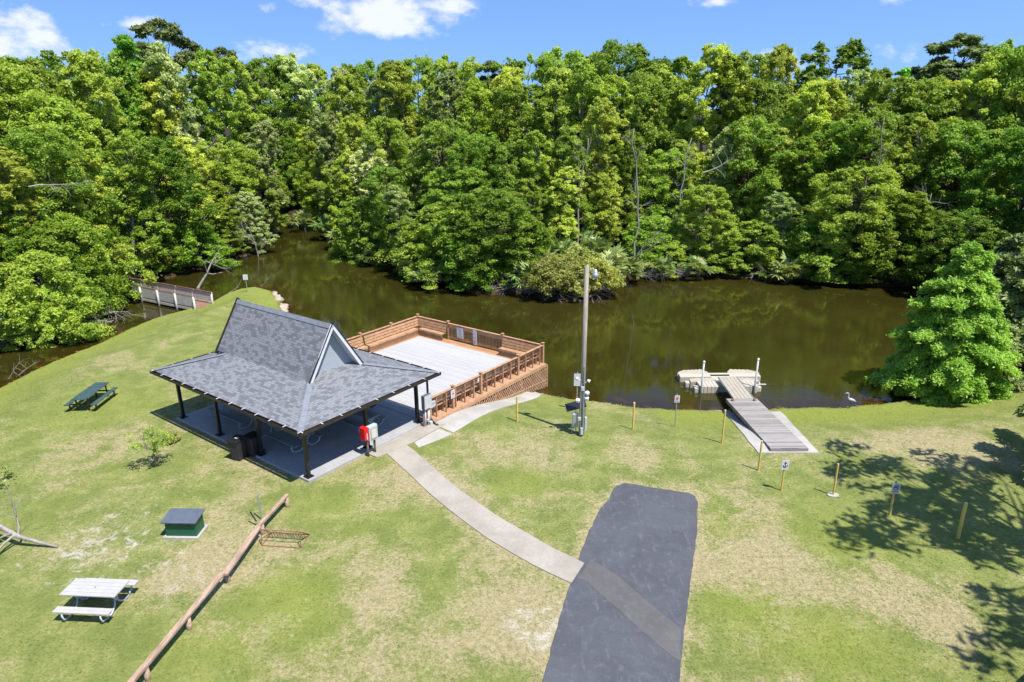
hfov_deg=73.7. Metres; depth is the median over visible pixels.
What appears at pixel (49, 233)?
bankside tree
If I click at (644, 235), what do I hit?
bankside tree
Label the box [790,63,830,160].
maple tree
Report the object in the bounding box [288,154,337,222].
oak tree
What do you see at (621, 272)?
palmetto
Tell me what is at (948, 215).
oak tree
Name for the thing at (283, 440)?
picnic table
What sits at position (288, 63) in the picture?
silver maple tree
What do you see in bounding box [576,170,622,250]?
maple tree
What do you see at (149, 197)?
slim tree
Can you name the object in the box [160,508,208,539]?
utility box
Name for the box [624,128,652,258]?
slim tree
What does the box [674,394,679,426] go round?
sign post
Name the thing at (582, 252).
scrub bush
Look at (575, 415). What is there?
control cabinet
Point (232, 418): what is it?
picnic table
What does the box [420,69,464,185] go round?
silver maple tree
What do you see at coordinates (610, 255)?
palmetto
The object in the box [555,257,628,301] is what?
scrub bush
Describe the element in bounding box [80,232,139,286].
bankside tree
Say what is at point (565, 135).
maple tree
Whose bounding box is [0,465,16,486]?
bush
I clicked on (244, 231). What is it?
dead tree
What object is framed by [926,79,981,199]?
maple tree
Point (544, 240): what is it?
bankside tree
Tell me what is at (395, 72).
maple tree
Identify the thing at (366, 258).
palmetto
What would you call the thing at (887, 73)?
maple tree
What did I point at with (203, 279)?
leaning snag
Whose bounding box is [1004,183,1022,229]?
maple tree
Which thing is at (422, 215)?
bankside tree
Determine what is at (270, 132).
silver maple tree
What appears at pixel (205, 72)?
maple tree
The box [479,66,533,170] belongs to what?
maple tree
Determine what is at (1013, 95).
maple tree
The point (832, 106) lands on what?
maple tree
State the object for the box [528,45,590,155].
oak tree
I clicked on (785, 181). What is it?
maple tree
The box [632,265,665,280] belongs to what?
root tangle
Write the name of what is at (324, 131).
silver maple tree
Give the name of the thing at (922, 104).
oak tree
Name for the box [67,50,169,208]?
oak tree
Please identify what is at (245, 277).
sign post
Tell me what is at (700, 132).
maple tree
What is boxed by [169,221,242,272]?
bankside tree
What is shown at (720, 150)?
silver maple tree
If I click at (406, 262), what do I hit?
palmetto
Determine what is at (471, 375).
fishing deck
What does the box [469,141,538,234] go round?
oak tree
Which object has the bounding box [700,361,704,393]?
mooring pile
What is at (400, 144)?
oak tree
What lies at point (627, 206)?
maple tree
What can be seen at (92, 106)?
oak tree
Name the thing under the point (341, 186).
maple tree
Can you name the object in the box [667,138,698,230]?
slim tree
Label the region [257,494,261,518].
steel stake
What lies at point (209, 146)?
bare branch
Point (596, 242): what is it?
palmetto
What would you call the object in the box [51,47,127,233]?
maple tree
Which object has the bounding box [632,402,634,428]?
yellow post
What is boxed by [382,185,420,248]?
silver maple tree
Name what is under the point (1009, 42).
open crowned tree
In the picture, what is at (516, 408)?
yellow post
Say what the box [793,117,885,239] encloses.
oak tree
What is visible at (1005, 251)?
pine tree
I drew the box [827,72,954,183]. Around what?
oak tree
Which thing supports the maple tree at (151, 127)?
on the ground at (164, 350)
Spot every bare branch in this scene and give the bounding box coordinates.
[28,175,96,196]
[203,132,223,148]
[206,261,234,274]
[703,151,733,177]
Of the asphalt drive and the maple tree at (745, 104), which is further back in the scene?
the maple tree at (745, 104)
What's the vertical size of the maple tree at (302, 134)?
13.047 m
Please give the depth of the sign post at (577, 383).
37.14 m
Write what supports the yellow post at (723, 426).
on the ground at (164, 350)
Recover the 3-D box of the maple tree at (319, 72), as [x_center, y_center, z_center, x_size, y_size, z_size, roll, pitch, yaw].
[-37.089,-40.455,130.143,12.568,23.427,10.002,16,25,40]
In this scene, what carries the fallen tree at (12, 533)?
on the ground at (164, 350)
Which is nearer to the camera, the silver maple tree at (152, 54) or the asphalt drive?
the asphalt drive
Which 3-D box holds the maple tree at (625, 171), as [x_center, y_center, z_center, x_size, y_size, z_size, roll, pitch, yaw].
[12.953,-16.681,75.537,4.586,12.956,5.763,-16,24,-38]
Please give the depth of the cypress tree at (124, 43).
78.88 m
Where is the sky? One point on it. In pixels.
(325, 33)
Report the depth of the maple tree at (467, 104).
79.80 m
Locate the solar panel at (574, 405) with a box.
[565,401,586,416]
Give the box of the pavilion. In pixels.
[150,297,440,482]
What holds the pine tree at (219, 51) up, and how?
on the ground at (164, 350)
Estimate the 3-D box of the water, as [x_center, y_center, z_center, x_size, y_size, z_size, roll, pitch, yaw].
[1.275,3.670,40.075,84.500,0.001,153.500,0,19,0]
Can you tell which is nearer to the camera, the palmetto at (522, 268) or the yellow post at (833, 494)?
the yellow post at (833, 494)
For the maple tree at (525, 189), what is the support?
on the ground at (164, 350)
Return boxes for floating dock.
[677,369,765,392]
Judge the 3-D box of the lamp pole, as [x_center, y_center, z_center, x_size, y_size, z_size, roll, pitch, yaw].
[3.442,0.756,31.734,1.004,8.667,0.406,0,19,0]
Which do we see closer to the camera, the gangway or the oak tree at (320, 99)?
the gangway
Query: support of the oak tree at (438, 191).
on the ground at (164, 350)
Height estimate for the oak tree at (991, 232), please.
7.786 m
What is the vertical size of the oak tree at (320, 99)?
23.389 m
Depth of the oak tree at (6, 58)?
89.59 m
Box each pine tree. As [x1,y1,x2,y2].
[119,16,229,130]
[204,46,269,140]
[474,60,522,122]
[892,55,964,130]
[911,32,994,119]
[990,232,1023,337]
[996,255,1023,390]
[1013,404,1023,479]
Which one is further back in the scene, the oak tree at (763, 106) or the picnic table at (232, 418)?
the oak tree at (763, 106)
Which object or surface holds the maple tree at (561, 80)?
on the ground at (164, 350)
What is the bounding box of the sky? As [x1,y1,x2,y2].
[0,0,1023,111]
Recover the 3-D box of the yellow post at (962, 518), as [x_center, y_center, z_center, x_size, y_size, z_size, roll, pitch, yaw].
[16.318,6.610,24.804,0.130,1.688,0.130,0,19,0]
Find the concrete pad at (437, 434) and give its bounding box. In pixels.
[414,429,451,446]
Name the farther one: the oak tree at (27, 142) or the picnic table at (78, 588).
the oak tree at (27, 142)
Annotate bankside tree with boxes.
[0,196,52,286]
[0,219,129,330]
[0,247,116,351]
[13,283,78,349]
[29,210,161,299]
[39,271,108,327]
[77,271,115,320]
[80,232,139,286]
[107,214,153,276]
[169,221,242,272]
[329,195,391,265]
[375,201,464,282]
[398,208,484,289]
[434,222,513,291]
[476,210,553,282]
[605,215,681,270]
[650,236,705,277]
[706,247,756,274]
[710,218,795,277]
[769,254,818,278]
[777,211,882,283]
[826,207,935,285]
[988,241,1023,252]
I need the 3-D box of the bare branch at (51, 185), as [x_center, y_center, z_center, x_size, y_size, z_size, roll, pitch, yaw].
[-30.492,-10.665,46.830,3.140,1.912,3.370,8,21,24]
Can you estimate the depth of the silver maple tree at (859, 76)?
81.28 m
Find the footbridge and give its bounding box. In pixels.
[125,277,213,309]
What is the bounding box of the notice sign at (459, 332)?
[457,327,462,338]
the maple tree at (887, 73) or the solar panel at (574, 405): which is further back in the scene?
the maple tree at (887, 73)
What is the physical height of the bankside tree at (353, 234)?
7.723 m
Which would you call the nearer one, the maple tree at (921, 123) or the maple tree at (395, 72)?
the maple tree at (921, 123)
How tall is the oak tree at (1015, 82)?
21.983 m
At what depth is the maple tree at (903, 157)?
70.77 m
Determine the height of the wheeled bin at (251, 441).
1.037 m
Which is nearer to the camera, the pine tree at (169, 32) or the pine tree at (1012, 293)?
the pine tree at (1012, 293)
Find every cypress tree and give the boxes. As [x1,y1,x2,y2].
[108,33,173,210]
[892,67,914,108]
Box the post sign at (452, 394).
[451,389,454,398]
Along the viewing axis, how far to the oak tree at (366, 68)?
116.14 m
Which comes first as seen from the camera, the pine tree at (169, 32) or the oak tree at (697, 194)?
the oak tree at (697, 194)
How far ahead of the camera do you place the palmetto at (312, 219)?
96.82 m
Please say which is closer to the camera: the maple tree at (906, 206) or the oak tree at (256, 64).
the maple tree at (906, 206)
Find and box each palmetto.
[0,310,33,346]
[288,209,316,230]
[305,210,325,226]
[308,213,337,239]
[323,228,345,243]
[357,241,388,262]
[392,250,423,272]
[406,260,444,287]
[504,260,541,293]
[527,246,556,272]
[547,233,584,254]
[558,226,603,252]
[573,233,613,257]
[600,243,640,272]
[601,255,627,286]
[617,257,650,283]
[624,244,662,269]
[647,255,676,279]
[680,254,716,279]
[685,240,732,265]
[769,251,810,282]
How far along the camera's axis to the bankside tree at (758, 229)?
68.38 m
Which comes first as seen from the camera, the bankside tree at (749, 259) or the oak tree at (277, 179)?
the bankside tree at (749, 259)
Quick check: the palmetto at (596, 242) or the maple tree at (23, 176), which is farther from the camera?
the palmetto at (596, 242)
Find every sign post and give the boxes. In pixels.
[243,275,247,291]
[574,372,580,409]
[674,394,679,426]
[780,458,789,490]
[888,481,900,514]
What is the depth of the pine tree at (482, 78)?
107.38 m
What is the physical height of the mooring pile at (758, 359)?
3.268 m
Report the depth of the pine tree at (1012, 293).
39.44 m
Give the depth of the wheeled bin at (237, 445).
30.69 m
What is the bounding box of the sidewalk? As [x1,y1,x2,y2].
[387,445,583,582]
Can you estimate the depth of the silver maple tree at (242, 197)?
81.22 m
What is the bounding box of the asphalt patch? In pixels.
[578,560,680,660]
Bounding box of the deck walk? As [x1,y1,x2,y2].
[436,392,542,432]
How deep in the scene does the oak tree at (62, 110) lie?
66.62 m
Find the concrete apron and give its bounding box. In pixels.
[369,423,444,457]
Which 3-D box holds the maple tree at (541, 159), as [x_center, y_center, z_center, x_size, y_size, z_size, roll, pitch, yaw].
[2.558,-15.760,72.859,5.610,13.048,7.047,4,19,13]
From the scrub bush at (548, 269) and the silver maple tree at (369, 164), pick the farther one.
the silver maple tree at (369, 164)
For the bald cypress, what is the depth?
37.95 m
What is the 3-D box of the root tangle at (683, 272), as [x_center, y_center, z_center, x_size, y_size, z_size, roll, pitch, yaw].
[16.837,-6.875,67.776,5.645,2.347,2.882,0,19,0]
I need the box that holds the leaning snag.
[197,240,225,287]
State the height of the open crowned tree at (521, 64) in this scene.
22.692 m
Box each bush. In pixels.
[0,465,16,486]
[512,254,596,303]
[551,245,603,292]
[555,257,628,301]
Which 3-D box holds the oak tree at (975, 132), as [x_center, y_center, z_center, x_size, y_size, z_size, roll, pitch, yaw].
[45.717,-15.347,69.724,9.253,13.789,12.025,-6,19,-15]
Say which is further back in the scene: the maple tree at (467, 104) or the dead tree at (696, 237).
the maple tree at (467, 104)
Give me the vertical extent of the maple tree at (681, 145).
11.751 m
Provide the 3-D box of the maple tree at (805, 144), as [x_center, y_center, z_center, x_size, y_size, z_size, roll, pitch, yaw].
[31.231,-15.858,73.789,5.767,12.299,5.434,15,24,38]
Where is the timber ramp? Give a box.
[726,398,808,450]
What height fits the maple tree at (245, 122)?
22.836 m
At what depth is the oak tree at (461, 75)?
113.62 m
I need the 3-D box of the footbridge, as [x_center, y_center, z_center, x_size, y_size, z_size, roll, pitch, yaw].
[-31.808,-4.015,61.732,13.200,1.968,1.950,10,21,28]
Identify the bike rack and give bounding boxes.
[261,529,309,547]
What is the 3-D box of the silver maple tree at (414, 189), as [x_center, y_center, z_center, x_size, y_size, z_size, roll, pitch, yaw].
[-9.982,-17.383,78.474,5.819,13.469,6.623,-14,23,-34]
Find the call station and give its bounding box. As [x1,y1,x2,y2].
[359,423,377,456]
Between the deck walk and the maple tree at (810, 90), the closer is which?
the deck walk
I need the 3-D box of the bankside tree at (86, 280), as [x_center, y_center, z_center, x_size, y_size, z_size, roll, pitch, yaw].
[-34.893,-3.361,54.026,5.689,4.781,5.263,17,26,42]
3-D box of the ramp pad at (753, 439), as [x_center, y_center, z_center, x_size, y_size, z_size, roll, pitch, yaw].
[13.040,4.540,34.681,3.685,1.199,6.990,0,19,0]
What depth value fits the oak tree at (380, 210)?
74.79 m
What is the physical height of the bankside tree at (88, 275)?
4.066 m
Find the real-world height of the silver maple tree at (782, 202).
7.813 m
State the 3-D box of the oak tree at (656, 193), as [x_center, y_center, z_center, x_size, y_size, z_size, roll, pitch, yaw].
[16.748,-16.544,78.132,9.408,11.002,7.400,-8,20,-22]
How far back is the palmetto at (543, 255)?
65.22 m
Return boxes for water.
[0,218,932,409]
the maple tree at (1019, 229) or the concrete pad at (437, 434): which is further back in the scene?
the maple tree at (1019, 229)
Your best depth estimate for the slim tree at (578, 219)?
69.03 m
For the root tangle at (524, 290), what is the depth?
62.90 m
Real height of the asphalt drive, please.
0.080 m
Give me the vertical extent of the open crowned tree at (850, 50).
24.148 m
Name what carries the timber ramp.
on the ramp pad at (753, 439)
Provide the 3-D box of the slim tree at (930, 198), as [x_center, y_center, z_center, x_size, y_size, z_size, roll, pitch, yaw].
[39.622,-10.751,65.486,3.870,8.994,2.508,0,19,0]
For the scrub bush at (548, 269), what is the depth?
60.58 m
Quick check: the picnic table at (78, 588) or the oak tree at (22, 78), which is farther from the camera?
the oak tree at (22, 78)
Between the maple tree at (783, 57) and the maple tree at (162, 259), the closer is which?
the maple tree at (162, 259)
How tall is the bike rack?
0.618 m
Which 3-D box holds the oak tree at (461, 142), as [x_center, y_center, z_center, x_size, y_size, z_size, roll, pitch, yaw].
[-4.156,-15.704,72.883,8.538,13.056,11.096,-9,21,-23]
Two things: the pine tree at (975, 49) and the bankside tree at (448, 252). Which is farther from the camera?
the pine tree at (975, 49)
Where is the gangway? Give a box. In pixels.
[718,376,753,398]
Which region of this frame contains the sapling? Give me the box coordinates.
[122,424,173,466]
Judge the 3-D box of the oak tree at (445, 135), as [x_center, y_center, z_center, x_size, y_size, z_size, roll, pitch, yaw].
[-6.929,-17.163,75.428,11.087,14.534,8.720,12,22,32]
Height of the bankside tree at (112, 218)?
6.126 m
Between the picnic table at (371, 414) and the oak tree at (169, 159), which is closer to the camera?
the picnic table at (371, 414)
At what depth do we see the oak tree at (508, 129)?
79.81 m
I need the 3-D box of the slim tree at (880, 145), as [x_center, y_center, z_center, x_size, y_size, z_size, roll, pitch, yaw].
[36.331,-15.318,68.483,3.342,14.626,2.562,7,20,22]
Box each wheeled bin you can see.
[226,434,249,459]
[241,430,264,456]
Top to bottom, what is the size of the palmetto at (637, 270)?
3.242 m
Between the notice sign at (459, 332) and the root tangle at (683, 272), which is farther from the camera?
the root tangle at (683, 272)
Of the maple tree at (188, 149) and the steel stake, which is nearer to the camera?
the steel stake
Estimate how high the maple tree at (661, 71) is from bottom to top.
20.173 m
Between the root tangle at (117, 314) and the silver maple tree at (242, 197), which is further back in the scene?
the silver maple tree at (242, 197)
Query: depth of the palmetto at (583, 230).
71.37 m
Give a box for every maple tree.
[0,63,71,211]
[0,146,48,282]
[16,58,96,205]
[46,146,137,277]
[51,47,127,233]
[97,129,172,279]
[130,217,188,273]
[134,57,205,219]
[139,40,231,221]
[160,135,228,248]
[184,48,258,215]
[202,202,250,257]
[208,55,284,206]
[231,191,279,253]
[243,119,290,235]
[264,52,325,192]
[289,126,324,205]
[296,63,330,174]
[303,110,347,212]
[314,65,356,172]
[321,152,360,230]
[325,72,372,195]
[329,62,370,193]
[332,113,375,211]
[349,142,393,239]
[357,59,411,183]
[375,60,428,187]
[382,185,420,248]
[406,134,443,227]
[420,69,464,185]
[454,79,500,188]
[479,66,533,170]
[508,178,553,262]
[510,130,558,249]
[530,66,588,225]
[540,125,595,242]
[543,166,585,253]
[546,62,615,226]
[568,96,629,245]
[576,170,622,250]
[578,74,634,222]
[584,51,605,74]
[607,129,648,245]
[612,191,644,244]
[636,63,693,215]
[658,42,747,231]
[661,139,711,241]
[667,55,701,161]
[688,126,746,242]
[700,56,764,220]
[738,126,804,246]
[751,42,801,185]
[756,191,801,259]
[758,81,831,216]
[781,135,826,244]
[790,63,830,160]
[790,77,857,191]
[825,66,883,175]
[860,66,897,150]
[866,136,917,213]
[873,191,946,272]
[893,112,958,227]
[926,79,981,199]
[938,51,1023,211]
[957,128,1023,235]
[998,88,1023,210]
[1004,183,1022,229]
[1005,174,1023,234]
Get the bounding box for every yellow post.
[516,396,517,421]
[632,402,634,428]
[721,410,725,442]
[757,440,762,470]
[827,463,838,497]
[956,502,967,538]
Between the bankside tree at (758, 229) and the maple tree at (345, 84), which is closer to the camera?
the bankside tree at (758, 229)
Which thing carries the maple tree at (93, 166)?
on the ground at (164, 350)
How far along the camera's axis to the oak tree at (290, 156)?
107.81 m
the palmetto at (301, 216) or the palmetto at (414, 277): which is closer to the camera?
the palmetto at (414, 277)
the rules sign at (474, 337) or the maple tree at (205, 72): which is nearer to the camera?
the rules sign at (474, 337)
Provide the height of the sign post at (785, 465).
1.712 m
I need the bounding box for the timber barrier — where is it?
[127,494,289,681]
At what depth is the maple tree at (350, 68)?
112.39 m
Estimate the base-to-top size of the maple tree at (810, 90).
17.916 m
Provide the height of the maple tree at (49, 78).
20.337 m
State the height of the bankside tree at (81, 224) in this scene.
8.474 m
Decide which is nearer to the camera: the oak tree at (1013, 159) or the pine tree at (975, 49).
the oak tree at (1013, 159)
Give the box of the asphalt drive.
[542,483,697,681]
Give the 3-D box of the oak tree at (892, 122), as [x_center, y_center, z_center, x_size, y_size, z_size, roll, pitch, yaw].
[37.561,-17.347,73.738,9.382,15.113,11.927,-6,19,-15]
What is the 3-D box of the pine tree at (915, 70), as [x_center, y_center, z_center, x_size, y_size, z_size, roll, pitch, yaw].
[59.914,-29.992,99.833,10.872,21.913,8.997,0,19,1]
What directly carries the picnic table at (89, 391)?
on the ground at (164, 350)
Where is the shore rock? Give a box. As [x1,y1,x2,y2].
[274,296,283,300]
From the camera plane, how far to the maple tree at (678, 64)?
100.01 m
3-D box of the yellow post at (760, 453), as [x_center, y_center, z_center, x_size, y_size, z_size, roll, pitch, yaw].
[10.733,5.056,29.557,0.085,1.636,0.085,0,19,0]
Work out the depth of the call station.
30.78 m
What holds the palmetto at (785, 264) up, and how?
on the ground at (164, 350)
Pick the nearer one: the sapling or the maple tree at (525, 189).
the sapling
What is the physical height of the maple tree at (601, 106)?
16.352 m
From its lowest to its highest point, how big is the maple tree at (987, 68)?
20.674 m
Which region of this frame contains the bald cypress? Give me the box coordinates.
[863,241,1023,405]
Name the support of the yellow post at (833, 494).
on the ground at (164, 350)
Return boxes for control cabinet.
[571,412,578,433]
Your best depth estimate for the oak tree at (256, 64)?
108.58 m
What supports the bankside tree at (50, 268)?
on the ground at (164, 350)
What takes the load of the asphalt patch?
on the asphalt drive
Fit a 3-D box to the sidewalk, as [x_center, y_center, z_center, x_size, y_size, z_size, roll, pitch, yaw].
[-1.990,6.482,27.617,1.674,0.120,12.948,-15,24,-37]
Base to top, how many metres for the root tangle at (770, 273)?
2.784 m
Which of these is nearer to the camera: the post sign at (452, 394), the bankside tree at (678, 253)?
the post sign at (452, 394)
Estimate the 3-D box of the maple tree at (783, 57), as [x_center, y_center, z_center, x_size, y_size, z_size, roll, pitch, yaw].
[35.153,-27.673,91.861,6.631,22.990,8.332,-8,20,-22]
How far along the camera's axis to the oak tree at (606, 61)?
96.93 m
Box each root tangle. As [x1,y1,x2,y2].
[83,314,113,323]
[95,302,150,322]
[488,277,533,295]
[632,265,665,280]
[655,265,702,278]
[751,262,793,280]
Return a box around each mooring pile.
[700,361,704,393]
[753,358,759,393]
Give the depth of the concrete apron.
32.65 m
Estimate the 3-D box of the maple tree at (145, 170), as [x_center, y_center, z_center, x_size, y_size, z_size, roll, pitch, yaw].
[-36.995,-12.598,65.172,8.362,14.603,6.656,-11,22,-29]
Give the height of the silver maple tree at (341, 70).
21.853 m
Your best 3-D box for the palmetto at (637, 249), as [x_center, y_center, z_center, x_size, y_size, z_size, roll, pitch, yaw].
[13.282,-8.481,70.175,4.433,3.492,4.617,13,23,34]
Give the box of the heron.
[844,392,855,408]
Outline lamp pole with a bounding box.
[575,265,599,436]
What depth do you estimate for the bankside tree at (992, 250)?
52.72 m
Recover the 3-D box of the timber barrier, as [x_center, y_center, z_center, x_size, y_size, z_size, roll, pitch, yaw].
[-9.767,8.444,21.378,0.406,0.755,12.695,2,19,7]
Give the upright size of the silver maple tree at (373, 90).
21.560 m
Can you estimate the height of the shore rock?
0.413 m
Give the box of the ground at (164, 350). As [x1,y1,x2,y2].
[0,112,1023,681]
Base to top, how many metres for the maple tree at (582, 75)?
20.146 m
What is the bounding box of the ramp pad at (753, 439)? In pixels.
[712,410,818,452]
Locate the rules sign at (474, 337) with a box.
[473,330,476,344]
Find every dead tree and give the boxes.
[218,202,259,255]
[635,215,677,258]
[673,210,719,262]
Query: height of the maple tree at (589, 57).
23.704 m
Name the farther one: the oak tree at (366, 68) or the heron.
the oak tree at (366, 68)
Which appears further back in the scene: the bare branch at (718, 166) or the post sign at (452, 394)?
the bare branch at (718, 166)
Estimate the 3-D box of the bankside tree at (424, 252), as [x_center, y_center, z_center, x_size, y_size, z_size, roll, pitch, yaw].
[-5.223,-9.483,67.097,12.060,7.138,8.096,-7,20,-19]
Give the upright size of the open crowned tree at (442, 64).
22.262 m
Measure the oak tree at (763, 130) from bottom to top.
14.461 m
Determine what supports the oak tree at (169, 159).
on the ground at (164, 350)
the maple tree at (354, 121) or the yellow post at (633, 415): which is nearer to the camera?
the yellow post at (633, 415)
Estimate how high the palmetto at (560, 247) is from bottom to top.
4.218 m
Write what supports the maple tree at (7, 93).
on the ground at (164, 350)
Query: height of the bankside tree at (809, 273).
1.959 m
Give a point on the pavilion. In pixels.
(295, 375)
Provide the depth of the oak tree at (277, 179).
90.87 m
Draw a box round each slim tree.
[131,152,152,253]
[566,137,594,242]
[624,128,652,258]
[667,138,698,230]
[870,113,900,196]
[916,181,949,211]
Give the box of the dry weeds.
[161,431,181,443]
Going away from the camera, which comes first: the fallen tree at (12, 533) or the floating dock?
the fallen tree at (12, 533)
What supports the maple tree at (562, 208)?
on the ground at (164, 350)
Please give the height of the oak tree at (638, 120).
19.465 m
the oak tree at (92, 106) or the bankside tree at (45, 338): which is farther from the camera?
the oak tree at (92, 106)
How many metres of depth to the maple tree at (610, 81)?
79.85 m
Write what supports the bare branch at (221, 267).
attached to the leaning snag
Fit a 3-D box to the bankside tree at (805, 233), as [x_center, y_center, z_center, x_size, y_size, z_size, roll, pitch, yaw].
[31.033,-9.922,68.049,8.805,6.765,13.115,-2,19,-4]
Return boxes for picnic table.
[52,578,138,622]
[63,382,117,410]
[207,403,261,428]
[255,421,323,451]
[339,409,386,432]
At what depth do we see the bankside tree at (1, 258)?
57.59 m
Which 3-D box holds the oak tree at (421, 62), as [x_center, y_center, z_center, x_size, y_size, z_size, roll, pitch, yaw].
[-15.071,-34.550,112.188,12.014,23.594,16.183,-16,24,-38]
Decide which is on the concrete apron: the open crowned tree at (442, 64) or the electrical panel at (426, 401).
the electrical panel at (426, 401)
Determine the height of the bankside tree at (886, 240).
7.132 m
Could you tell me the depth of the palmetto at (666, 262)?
68.02 m
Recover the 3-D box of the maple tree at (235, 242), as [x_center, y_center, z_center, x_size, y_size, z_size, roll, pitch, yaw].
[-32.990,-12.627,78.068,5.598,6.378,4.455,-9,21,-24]
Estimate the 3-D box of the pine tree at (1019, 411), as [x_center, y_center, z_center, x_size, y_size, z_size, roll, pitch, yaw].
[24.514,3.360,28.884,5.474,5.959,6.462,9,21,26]
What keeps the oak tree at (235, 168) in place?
on the ground at (164, 350)
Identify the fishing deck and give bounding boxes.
[346,313,547,421]
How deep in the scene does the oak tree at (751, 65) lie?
101.57 m
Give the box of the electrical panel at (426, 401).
[421,393,432,426]
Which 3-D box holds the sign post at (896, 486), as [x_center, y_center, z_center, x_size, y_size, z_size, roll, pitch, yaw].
[14.632,6.136,26.241,0.320,1.681,0.135,0,19,0]
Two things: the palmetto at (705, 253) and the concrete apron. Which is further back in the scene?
the palmetto at (705, 253)
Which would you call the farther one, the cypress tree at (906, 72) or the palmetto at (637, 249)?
the cypress tree at (906, 72)
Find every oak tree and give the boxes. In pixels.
[0,54,65,85]
[0,61,66,210]
[0,96,113,219]
[0,125,126,248]
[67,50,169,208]
[89,103,124,161]
[110,134,219,267]
[190,141,264,238]
[233,55,315,189]
[234,162,290,233]
[258,65,327,194]
[266,135,306,209]
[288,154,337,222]
[353,58,416,158]
[356,165,416,258]
[357,114,414,219]
[388,55,457,154]
[398,118,488,220]
[417,66,492,158]
[418,164,499,225]
[429,185,537,278]
[435,131,524,217]
[468,81,560,211]
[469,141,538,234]
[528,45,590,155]
[572,37,672,184]
[608,69,696,215]
[621,147,698,235]
[629,56,686,173]
[667,183,739,262]
[695,114,796,244]
[716,49,784,179]
[731,77,796,217]
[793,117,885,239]
[806,163,907,278]
[821,107,926,230]
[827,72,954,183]
[856,74,967,197]
[896,120,1008,246]
[897,209,974,277]
[913,212,1011,280]
[931,42,1023,202]
[957,125,1023,249]
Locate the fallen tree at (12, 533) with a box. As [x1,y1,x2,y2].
[0,486,57,547]
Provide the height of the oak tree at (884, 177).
11.014 m
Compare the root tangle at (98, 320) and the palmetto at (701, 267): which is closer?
the root tangle at (98, 320)
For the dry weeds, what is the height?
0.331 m
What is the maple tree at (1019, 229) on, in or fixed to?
on the ground at (164, 350)
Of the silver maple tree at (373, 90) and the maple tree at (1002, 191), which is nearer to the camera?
the maple tree at (1002, 191)
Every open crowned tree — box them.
[9,50,94,103]
[416,54,485,158]
[489,53,557,156]
[782,38,896,139]
[954,38,1023,128]
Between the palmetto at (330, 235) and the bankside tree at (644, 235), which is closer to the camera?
the bankside tree at (644, 235)
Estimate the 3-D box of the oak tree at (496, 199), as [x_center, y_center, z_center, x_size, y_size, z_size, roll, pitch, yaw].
[-2.401,-9.861,64.138,10.514,9.137,8.090,-1,19,-3]
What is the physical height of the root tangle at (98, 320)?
2.570 m
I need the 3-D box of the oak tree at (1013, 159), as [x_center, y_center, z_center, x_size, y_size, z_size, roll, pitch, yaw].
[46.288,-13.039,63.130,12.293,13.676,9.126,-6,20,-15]
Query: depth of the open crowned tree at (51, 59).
89.50 m
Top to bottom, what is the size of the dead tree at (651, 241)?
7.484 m

